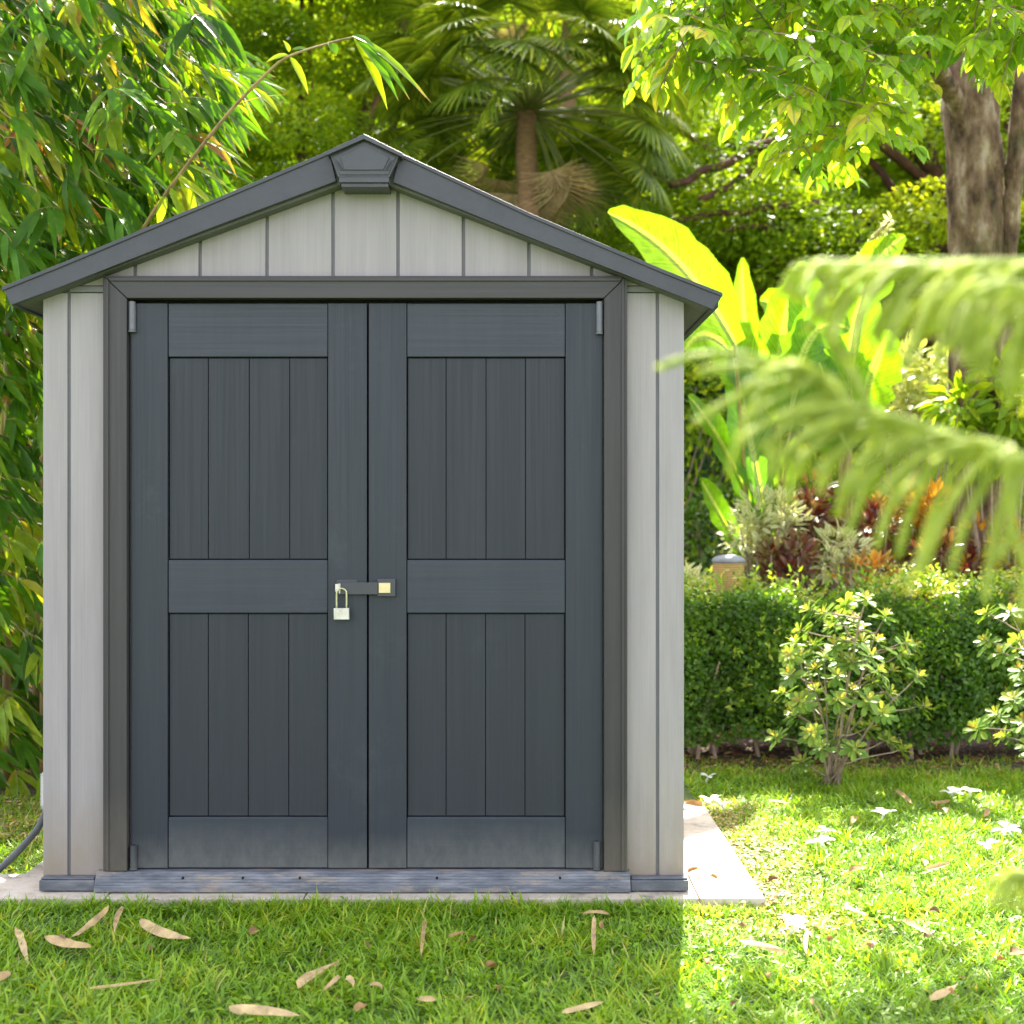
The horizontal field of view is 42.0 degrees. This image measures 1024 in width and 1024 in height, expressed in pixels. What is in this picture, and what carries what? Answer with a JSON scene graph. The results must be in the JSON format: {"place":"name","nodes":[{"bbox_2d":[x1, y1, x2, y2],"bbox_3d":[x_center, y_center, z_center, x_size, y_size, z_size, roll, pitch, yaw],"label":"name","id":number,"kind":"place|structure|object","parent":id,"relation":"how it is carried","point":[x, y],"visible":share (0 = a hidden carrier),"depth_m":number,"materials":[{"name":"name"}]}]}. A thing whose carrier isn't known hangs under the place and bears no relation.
{"place":"outdoors","nodes":[
{"label":"outdoors","id":0,"kind":"place"},
{"bbox_2d":[0,675,40,802],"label":"planting bed","id":1,"kind":"object","parent":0,"point":[32,789],"visible":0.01,"depth_m":6.31,"materials":[{"name":"soil"}]},
{"bbox_2d":[0,258,42,803],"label":"bamboo plant","id":2,"kind":"object","parent":1,"relation":"on","point":[21,585],"visible":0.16,"depth_m":6.11,"materials":[{"name":"green plant"}]},
{"bbox_2d":[0,0,429,780],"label":"bamboo plant","id":3,"kind":"object","parent":1,"relation":"on","point":[126,112],"visible":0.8,"depth_m":5.53,"materials":[{"name":"green plant"}]},
{"bbox_2d":[0,803,764,907],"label":"paving","id":4,"kind":"structure","parent":0,"point":[708,849],"depth_m":4.55,"materials":[{"name":"concrete"}]},
{"bbox_2d":[2,134,722,891],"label":"garden shed","id":5,"kind":"structure","parent":4,"relation":"on","point":[428,418],"depth_m":4.60,"materials":[{"name":"plastic"}]},
{"bbox_2d":[128,301,367,869],"bbox_3d":[-0.909,0.253,4.597,0.818,1.950,0.067,0,0,0],"label":"door","id":6,"kind":"structure","parent":5,"relation":"in","point":[249,421],"depth_m":4.60,"materials":[{"name":"plastic"}]},
{"bbox_2d":[334,588,349,619],"bbox_3d":[-0.583,0.313,4.564,0.052,0.109,0.020,0,0,0],"label":"padlock","id":7,"kind":"object","parent":5,"relation":"hanging from","point":[341,613],"visible":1,"depth_m":4.55,"materials":[{"name":"metal"}]},
{"bbox_2d":[337,301,602,869],"bbox_3d":[-0.145,0.253,4.599,0.916,1.950,0.061,0,0,0],"label":"door","id":8,"kind":"structure","parent":5,"relation":"in","point":[483,588],"depth_m":4.60,"materials":[{"name":"plastic"}]},
{"bbox_2d":[684,800,702,806],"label":"fallen leaf","id":9,"kind":"object","parent":4,"relation":"on","point":[694,803],"visible":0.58,"depth_m":5.82,"materials":[{"name":"plant"}]},
{"bbox_2d":[688,867,701,872],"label":"fallen leaf","id":10,"kind":"object","parent":4,"relation":"on","point":[690,869],"visible":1,"depth_m":4.76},
{"bbox_2d":[0,586,1023,1023],"bbox_3d":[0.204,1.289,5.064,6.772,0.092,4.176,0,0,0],"label":"grass","id":11,"kind":"structure","parent":0,"point":[930,972],"depth_m":4.08,"materials":[{"name":"plant"}]},
{"bbox_2d":[0,971,10,979],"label":"fallen leaf","id":12,"kind":"object","parent":11,"relation":"on","point":[4,975],"visible":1,"depth_m":3.70,"materials":[{"name":"plant"}]},
{"bbox_2d":[0,811,42,872],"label":"garden hose","id":13,"kind":"object","parent":11,"relation":"on","point":[18,850],"visible":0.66,"depth_m":4.79,"materials":[{"name":"rubber"}]},
{"bbox_2d":[14,926,28,963],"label":"fallen leaf","id":14,"kind":"object","parent":11,"relation":"on","point":[23,945],"visible":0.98,"depth_m":3.99,"materials":[{"name":"plant"}]},
{"bbox_2d":[40,773,42,810],"bbox_3d":[-1.977,1.235,5.970,0.225,0.185,0.150,0,0,0],"label":"utility box","id":15,"kind":"object","parent":11,"relation":"on","point":[41,791],"visible":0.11,"depth_m":5.90,"materials":[{"name":"white plastic"}]},
{"bbox_2d":[45,935,90,947],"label":"fallen leaf","id":16,"kind":"object","parent":11,"relation":"on","point":[61,941],"visible":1,"depth_m":3.99,"materials":[{"name":"plant"}]},
{"bbox_2d":[70,905,108,937],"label":"fallen leaf","id":17,"kind":"object","parent":11,"relation":"on","point":[94,920],"visible":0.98,"depth_m":4.17,"materials":[{"name":"plant"}]},
{"bbox_2d":[113,906,123,931],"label":"fallen leaf","id":18,"kind":"object","parent":11,"relation":"on","point":[117,915],"visible":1,"depth_m":4.22,"materials":[{"name":"plant"}]},
{"bbox_2d":[88,979,156,988],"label":"fallen leaf","id":19,"kind":"object","parent":11,"relation":"on","point":[113,985],"visible":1,"depth_m":3.63,"materials":[{"name":"plant"}]},
{"bbox_2d":[1,0,249,366],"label":"background tree","id":20,"kind":"object","parent":11,"relation":"on","point":[50,1],"depth_m":26.97,"materials":[{"name":"green plant"}]},
{"bbox_2d":[0,1,251,501],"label":"background tree","id":21,"kind":"object","parent":11,"relation":"on","point":[31,416],"depth_m":16.95,"materials":[{"name":"green plant"}]},
{"bbox_2d":[139,919,190,938],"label":"fallen leaf","id":22,"kind":"object","parent":11,"relation":"on","point":[148,925],"visible":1,"depth_m":4.08,"materials":[{"name":"plant"}]},
{"bbox_2d":[249,926,258,933],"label":"fallen leaf","id":23,"kind":"object","parent":11,"relation":"on","point":[252,929],"visible":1,"depth_m":4.11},
{"bbox_2d":[229,1004,304,1017],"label":"fallen leaf","id":24,"kind":"object","parent":11,"relation":"on","point":[239,1009],"visible":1,"depth_m":3.43,"materials":[{"name":"plant"}]},
{"bbox_2d":[99,0,501,224],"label":"feathery tree","id":25,"kind":"object","parent":11,"relation":"on","point":[245,19],"visible":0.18,"depth_m":12.31,"materials":[{"name":"green plant"}]},
{"bbox_2d":[296,959,338,987],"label":"fallen leaf","id":26,"kind":"object","parent":11,"relation":"on","point":[300,981],"visible":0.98,"depth_m":3.70,"materials":[{"name":"plant"}]},
{"bbox_2d":[189,0,460,191],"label":"background tree","id":27,"kind":"object","parent":11,"relation":"on","point":[319,126],"depth_m":18.63,"materials":[{"name":"green plant"}]},
{"bbox_2d":[323,975,339,990],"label":"fallen leaf","id":28,"kind":"object","parent":11,"relation":"on","point":[333,981],"visible":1,"depth_m":3.64,"materials":[{"name":"plant"}]},
{"bbox_2d":[345,975,354,986],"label":"fallen leaf","id":29,"kind":"object","parent":11,"relation":"on","point":[350,978],"visible":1,"depth_m":3.65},
{"bbox_2d":[353,1002,366,1010],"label":"fallen leaf","id":30,"kind":"object","parent":11,"relation":"on","point":[358,1005],"visible":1,"depth_m":3.47,"materials":[{"name":"plant"}]},
{"bbox_2d":[369,982,381,988],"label":"fallen leaf","id":31,"kind":"object","parent":11,"relation":"on","point":[376,984],"visible":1,"depth_m":3.60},
{"bbox_2d":[420,918,426,954],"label":"fallen leaf","id":32,"kind":"object","parent":11,"relation":"on","point":[422,935],"visible":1,"depth_m":4.05,"materials":[{"name":"plant"}]},
{"bbox_2d":[417,995,435,1001],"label":"fallen leaf","id":33,"kind":"object","parent":11,"relation":"on","point":[430,998],"visible":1,"depth_m":3.51,"materials":[{"name":"plant"}]},
{"bbox_2d":[228,0,653,232],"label":"background tree","id":34,"kind":"object","parent":11,"relation":"on","point":[475,144],"visible":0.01,"depth_m":17.05,"materials":[{"name":"green plant"}]},
{"bbox_2d":[449,930,469,936],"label":"fallen leaf","id":35,"kind":"object","parent":11,"relation":"on","point":[455,933],"visible":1,"depth_m":4.06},
{"bbox_2d":[486,960,498,969],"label":"fallen leaf","id":36,"kind":"object","parent":11,"relation":"on","point":[489,963],"visible":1,"depth_m":3.77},
{"bbox_2d":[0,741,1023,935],"bbox_3d":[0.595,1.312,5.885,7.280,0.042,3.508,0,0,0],"label":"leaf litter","id":37,"kind":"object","parent":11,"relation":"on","point":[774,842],"visible":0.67,"depth_m":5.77,"materials":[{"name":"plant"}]},
{"bbox_2d":[340,0,718,241],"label":"palm tree","id":38,"kind":"object","parent":11,"relation":"on","point":[517,106],"visible":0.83,"depth_m":11.61,"materials":[{"name":"plant"}]},
{"bbox_2d":[457,0,689,228],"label":"palm tree","id":39,"kind":"object","parent":11,"relation":"on","point":[522,33],"visible":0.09,"depth_m":14.98,"materials":[{"name":"plant"}]},
{"bbox_2d":[562,1001,602,1012],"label":"fallen leaf","id":40,"kind":"object","parent":11,"relation":"on","point":[584,1006],"visible":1,"depth_m":3.45,"materials":[{"name":"plant"}]},
{"bbox_2d":[591,915,595,954],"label":"fallen leaf","id":41,"kind":"object","parent":11,"relation":"on","point":[593,935],"visible":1,"depth_m":4.07,"materials":[{"name":"plant"}]},
{"bbox_2d":[582,910,609,914],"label":"fallen leaf","id":42,"kind":"object","parent":11,"relation":"on","point":[597,911],"visible":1,"depth_m":4.26,"materials":[{"name":"plant"}]},
{"bbox_2d":[497,1,740,30],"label":"background tree","id":43,"kind":"object","parent":11,"relation":"on","point":[534,26],"depth_m":26.50,"materials":[{"name":"green plant"}]},
{"bbox_2d":[470,115,778,563],"bbox_3d":[1.935,-2.910,20.157,5.620,8.459,4.609,0,0,0],"label":"background tree","id":44,"kind":"object","parent":11,"relation":"on","point":[657,211],"visible":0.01,"depth_m":19.19,"materials":[{"name":"green plant"}]},
{"bbox_2d":[702,956,710,963],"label":"fallen leaf","id":45,"kind":"object","parent":11,"relation":"on","point":[707,960],"visible":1,"depth_m":3.81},
{"bbox_2d":[701,773,715,782],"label":"fallen flower","id":46,"kind":"object","parent":11,"relation":"on","point":[708,777],"visible":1,"depth_m":6.45,"materials":[{"name":"white plant"}]},
{"bbox_2d":[700,795,719,805],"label":"fallen flower","id":47,"kind":"object","parent":11,"relation":"on","point":[708,800],"visible":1,"depth_m":5.94,"materials":[{"name":"white plant"}]},
{"bbox_2d":[712,799,731,810],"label":"fallen flower","id":48,"kind":"object","parent":11,"relation":"on","point":[722,804],"visible":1,"depth_m":5.84,"materials":[{"name":"white plant"}]},
{"bbox_2d":[684,350,816,571],"bbox_3d":[1.135,-0.161,11.619,3.130,3.010,1.453,0,0,0],"label":"shrub","id":49,"kind":"object","parent":11,"relation":"on","point":[689,416],"visible":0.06,"depth_m":11.56,"materials":[{"name":"green plant"}]},
{"bbox_2d":[739,939,787,953],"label":"fallen leaf","id":50,"kind":"object","parent":11,"relation":"on","point":[769,947],"visible":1,"depth_m":3.96,"materials":[{"name":"plant"}]},
{"bbox_2d":[509,37,1023,345],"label":"rain tree","id":51,"kind":"object","parent":11,"relation":"on","point":[777,210],"visible":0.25,"depth_m":12.65,"materials":[{"name":"green plant"}]},
{"bbox_2d":[684,374,862,584],"bbox_3d":[2.377,-0.076,13.104,2.859,2.832,1.526,0,0,0],"label":"shrub","id":52,"kind":"object","parent":11,"relation":"on","point":[706,457],"visible":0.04,"depth_m":12.97,"materials":[{"name":"green plant"}]},
{"bbox_2d":[770,889,777,896],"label":"fallen leaf","id":53,"kind":"object","parent":11,"relation":"on","point":[773,893],"visible":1,"depth_m":4.48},
{"bbox_2d":[768,876,780,881],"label":"fallen leaf","id":54,"kind":"object","parent":11,"relation":"on","point":[770,878],"visible":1,"depth_m":4.65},
{"bbox_2d":[770,799,793,803],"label":"fallen leaf","id":55,"kind":"object","parent":11,"relation":"on","point":[779,801],"visible":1,"depth_m":5.90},
{"bbox_2d":[783,914,808,934],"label":"fallen flower","id":56,"kind":"object","parent":11,"relation":"on","point":[796,920],"visible":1,"depth_m":4.15,"materials":[{"name":"white plant"}]},
{"bbox_2d":[803,930,808,953],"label":"fallen leaf","id":57,"kind":"object","parent":11,"relation":"on","point":[805,938],"visible":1,"depth_m":4.00,"materials":[{"name":"plant"}]},
{"bbox_2d":[806,835,834,849],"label":"fallen flower","id":58,"kind":"object","parent":11,"relation":"on","point":[821,839],"visible":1,"depth_m":5.19,"materials":[{"name":"white plant"}]},
{"bbox_2d":[815,825,835,837],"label":"fallen flower","id":59,"kind":"object","parent":11,"relation":"on","point":[825,829],"visible":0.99,"depth_m":5.36,"materials":[{"name":"white plant"}]},
{"bbox_2d":[634,0,1023,598],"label":"background tree","id":60,"kind":"object","parent":11,"relation":"on","point":[896,173],"visible":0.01,"depth_m":17.97,"materials":[{"name":"green plant"}]},
{"bbox_2d":[655,258,1023,916],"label":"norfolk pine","id":61,"kind":"object","parent":11,"relation":"on","point":[837,411],"visible":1,"depth_m":1.28,"materials":[{"name":"green plant"}]},
{"bbox_2d":[764,588,934,786],"bbox_3d":[1.613,0.843,6.383,0.803,0.983,0.553,0,0,0],"label":"shrub","id":62,"kind":"object","parent":11,"relation":"on","point":[809,732],"visible":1,"depth_m":6.36,"materials":[{"name":"green plant"}]},
{"bbox_2d":[850,816,857,824],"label":"fallen leaf","id":63,"kind":"object","parent":11,"relation":"on","point":[853,818],"visible":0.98,"depth_m":5.56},
{"bbox_2d":[684,727,1023,773],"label":"soil bed","id":64,"kind":"object","parent":11,"relation":"on","point":[748,741],"visible":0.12,"depth_m":7.29,"materials":[{"name":"soil"}]},
{"bbox_2d":[684,560,709,613],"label":"shrub","id":65,"kind":"object","parent":64,"relation":"on","point":[695,571],"visible":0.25,"depth_m":7.56,"materials":[{"name":"green plant"}]},
{"bbox_2d":[712,554,744,736],"bbox_3d":[1.282,0.788,7.900,0.197,1.077,0.197,0,0,0],"label":"garden lamp","id":66,"kind":"object","parent":64,"relation":"on","point":[723,562],"visible":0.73,"depth_m":7.82,"materials":[{"name":"wicker"}]},
{"bbox_2d":[608,205,850,594],"bbox_3d":[1.263,-0.247,8.476,1.724,3.154,0.786,0,0,-21],"label":"banana plant","id":67,"kind":"object","parent":64,"relation":"on","point":[731,321],"visible":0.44,"depth_m":8.53,"materials":[{"name":"green plant"}]},
{"bbox_2d":[684,477,786,606],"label":"shrub","id":68,"kind":"object","parent":64,"relation":"on","point":[693,541],"visible":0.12,"depth_m":9.28,"materials":[{"name":"green plant"}]},
{"bbox_2d":[716,480,816,612],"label":"shrub","id":69,"kind":"object","parent":64,"relation":"on","point":[752,526],"visible":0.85,"depth_m":8.45,"materials":[{"name":"green plant"}]},
{"bbox_2d":[750,525,830,608],"bbox_3d":[1.734,0.707,8.319,0.517,1.258,0.564,0,0,0],"label":"croton","id":70,"kind":"object","parent":64,"relation":"on","point":[809,546],"visible":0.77,"depth_m":8.26,"materials":[{"name":"red plant"}]},
{"bbox_2d":[760,469,848,597],"bbox_3d":[1.900,0.516,8.805,0.575,1.643,0.652,0,0,41],"label":"croton","id":71,"kind":"object","parent":64,"relation":"on","point":[810,501],"visible":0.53,"depth_m":8.68,"materials":[{"name":"red plant"}]},
{"bbox_2d":[617,0,1023,592],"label":"leafy tree","id":72,"kind":"object","parent":64,"relation":"on","point":[962,53],"visible":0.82,"depth_m":5.88,"materials":[{"name":"green plant"}]},
{"bbox_2d":[760,233,906,591],"bbox_3d":[2.058,-0.228,8.890,1.065,3.112,0.835,0,0,0],"label":"banana plant","id":73,"kind":"object","parent":64,"relation":"on","point":[880,373],"visible":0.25,"depth_m":8.75,"materials":[{"name":"green plant"}]},
{"bbox_2d":[808,517,874,593],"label":"shrub","id":74,"kind":"object","parent":64,"relation":"on","point":[829,531],"visible":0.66,"depth_m":8.22,"materials":[{"name":"green plant"}]},
{"bbox_2d":[735,446,951,610],"bbox_3d":[2.782,0.396,10.789,2.160,1.895,1.498,0,0,0],"label":"shrub","id":75,"kind":"object","parent":64,"relation":"on","point":[895,462],"visible":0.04,"depth_m":10.67,"materials":[{"name":"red plant"}]},
{"bbox_2d":[684,553,1023,759],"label":"hedge","id":76,"kind":"object","parent":64,"relation":"on","point":[735,639],"visible":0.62,"depth_m":7.07,"materials":[{"name":"green plant"}]},
{"bbox_2d":[824,546,909,732],"bbox_3d":[2.160,0.772,7.981,0.505,1.135,0.573,0,0,29],"label":"croton","id":77,"kind":"object","parent":64,"relation":"on","point":[875,556],"visible":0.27,"depth_m":7.96,"materials":[{"name":"orange plant"}]},
{"bbox_2d":[819,494,916,608],"bbox_3d":[2.314,0.599,8.591,0.682,1.473,0.598,0,0,0],"label":"croton","id":78,"kind":"object","parent":64,"relation":"on","point":[876,505],"visible":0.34,"depth_m":8.55,"materials":[{"name":"red plant"}]},
{"bbox_2d":[843,211,897,563],"bbox_3d":[2.347,-0.311,8.729,0.166,3.276,0.364,0,0,-45],"label":"flower spike","id":79,"kind":"object","parent":64,"relation":"on","point":[881,230],"visible":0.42,"depth_m":8.65,"materials":[{"name":"green plant"}]},
{"bbox_2d":[858,477,953,616],"bbox_3d":[2.703,0.536,8.756,0.846,1.600,0.650,0,0,0],"label":"croton","id":80,"kind":"object","parent":64,"relation":"on","point":[920,517],"visible":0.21,"depth_m":8.68,"materials":[{"name":"orange plant"}]},
{"bbox_2d":[867,331,948,606],"bbox_3d":[3.011,-0.005,9.749,1.025,2.682,0.893,0,0,-37],"label":"shrub","id":81,"kind":"object","parent":64,"relation":"on","point":[921,374],"visible":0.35,"depth_m":9.66,"materials":[{"name":"green plant"}]},
{"bbox_2d":[905,526,986,613],"bbox_3d":[2.672,0.688,8.233,0.547,1.295,0.560,0,0,0],"label":"croton","id":82,"kind":"object","parent":64,"relation":"on","point":[946,560],"visible":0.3,"depth_m":8.21,"materials":[{"name":"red plant"}]},
{"bbox_2d":[912,348,1023,725],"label":"shrub","id":83,"kind":"object","parent":64,"relation":"on","point":[1000,423],"visible":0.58,"depth_m":8.09,"materials":[{"name":"green plant"}]},
{"bbox_2d":[943,510,1023,614],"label":"croton","id":84,"kind":"object","parent":64,"relation":"on","point":[1007,564],"visible":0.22,"depth_m":8.15,"materials":[{"name":"red plant"}]},
{"bbox_2d":[773,326,935,557],"bbox_3d":[3.054,-0.255,12.062,1.780,3.187,1.192,0,0,0],"label":"shrub","id":85,"kind":"object","parent":11,"relation":"on","point":[794,433],"visible":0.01,"depth_m":11.97,"materials":[{"name":"green plant"}]},
{"bbox_2d":[844,903,868,913],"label":"fallen leaf","id":86,"kind":"object","parent":11,"relation":"on","point":[849,907],"visible":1,"depth_m":4.31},
{"bbox_2d":[848,864,869,871],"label":"fallen leaf","id":87,"kind":"object","parent":11,"relation":"on","point":[855,867],"visible":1,"depth_m":4.78,"materials":[{"name":"plant"}]},
{"bbox_2d":[872,807,896,820],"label":"fallen flower","id":88,"kind":"object","parent":11,"relation":"on","point":[883,811],"visible":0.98,"depth_m":5.67,"materials":[{"name":"white plant"}]},
{"bbox_2d":[894,790,911,803],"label":"fallen leaf","id":89,"kind":"object","parent":11,"relation":"on","point":[905,796],"visible":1,"depth_m":6.03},
{"bbox_2d":[787,159,1023,383],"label":"background tree","id":90,"kind":"object","parent":11,"relation":"on","point":[867,173],"depth_m":19.30,"materials":[{"name":"green plant"}]},
{"bbox_2d":[795,379,1023,612],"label":"shrub","id":91,"kind":"object","parent":11,"relation":"on","point":[858,450],"visible":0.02,"depth_m":11.53,"materials":[{"name":"green plant"}]},
{"bbox_2d":[902,918,935,937],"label":"fallen leaf","id":92,"kind":"object","parent":11,"relation":"on","point":[910,922],"visible":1,"depth_m":4.13,"materials":[{"name":"plant"}]},
{"bbox_2d":[929,906,938,912],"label":"fallen leaf","id":93,"kind":"object","parent":11,"relation":"on","point":[934,908],"visible":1,"depth_m":4.29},
{"bbox_2d":[925,862,949,869],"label":"fallen leaf","id":94,"kind":"object","parent":11,"relation":"on","point":[935,866],"visible":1,"depth_m":4.81,"materials":[{"name":"plant"}]},
{"bbox_2d":[926,800,949,803],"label":"fallen leaf","id":95,"kind":"object","parent":11,"relation":"on","point":[941,801],"visible":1,"depth_m":5.91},
{"bbox_2d":[937,806,948,814],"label":"fallen leaf","id":96,"kind":"object","parent":11,"relation":"on","point":[946,810],"visible":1,"depth_m":5.75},
{"bbox_2d":[930,983,957,999],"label":"fallen leaf","id":97,"kind":"object","parent":11,"relation":"on","point":[940,993],"visible":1,"depth_m":3.56,"materials":[{"name":"plant"}]},
{"bbox_2d":[940,787,962,797],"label":"fallen flower","id":98,"kind":"object","parent":11,"relation":"on","point":[952,790],"visible":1,"depth_m":6.10,"materials":[{"name":"white plant"}]},
{"bbox_2d":[961,787,980,797],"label":"fallen flower","id":99,"kind":"object","parent":11,"relation":"on","point":[970,790],"visible":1,"depth_m":6.11,"materials":[{"name":"white plant"}]},
{"bbox_2d":[983,808,989,816],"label":"fallen leaf","id":100,"kind":"object","parent":11,"relation":"on","point":[986,811],"visible":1,"depth_m":5.70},
{"bbox_2d":[977,839,999,851],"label":"fallen flower","id":101,"kind":"object","parent":11,"relation":"on","point":[989,842],"visible":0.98,"depth_m":5.12,"materials":[{"name":"white plant"}]},
{"bbox_2d":[962,603,1023,757],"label":"shrub","id":102,"kind":"object","parent":11,"relation":"on","point":[982,723],"visible":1,"depth_m":6.18,"materials":[{"name":"green plant"}]},
{"bbox_2d":[996,952,1006,959],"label":"fallen leaf","id":103,"kind":"object","parent":11,"relation":"on","point":[999,957],"visible":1,"depth_m":3.82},
{"bbox_2d":[991,821,1020,836],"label":"fallen flower","id":104,"kind":"object","parent":11,"relation":"on","point":[1004,824],"visible":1,"depth_m":5.39,"materials":[{"name":"white plant"}]},
{"bbox_2d":[1009,946,1023,954],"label":"fallen leaf","id":105,"kind":"object","parent":11,"relation":"on","point":[1016,950],"visible":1,"depth_m":3.89,"materials":[{"name":"plant"}]},
{"bbox_2d":[924,455,1023,533],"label":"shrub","id":106,"kind":"object","parent":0,"point":[1022,502],"visible":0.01,"depth_m":12.24,"materials":[{"name":"green plant"}]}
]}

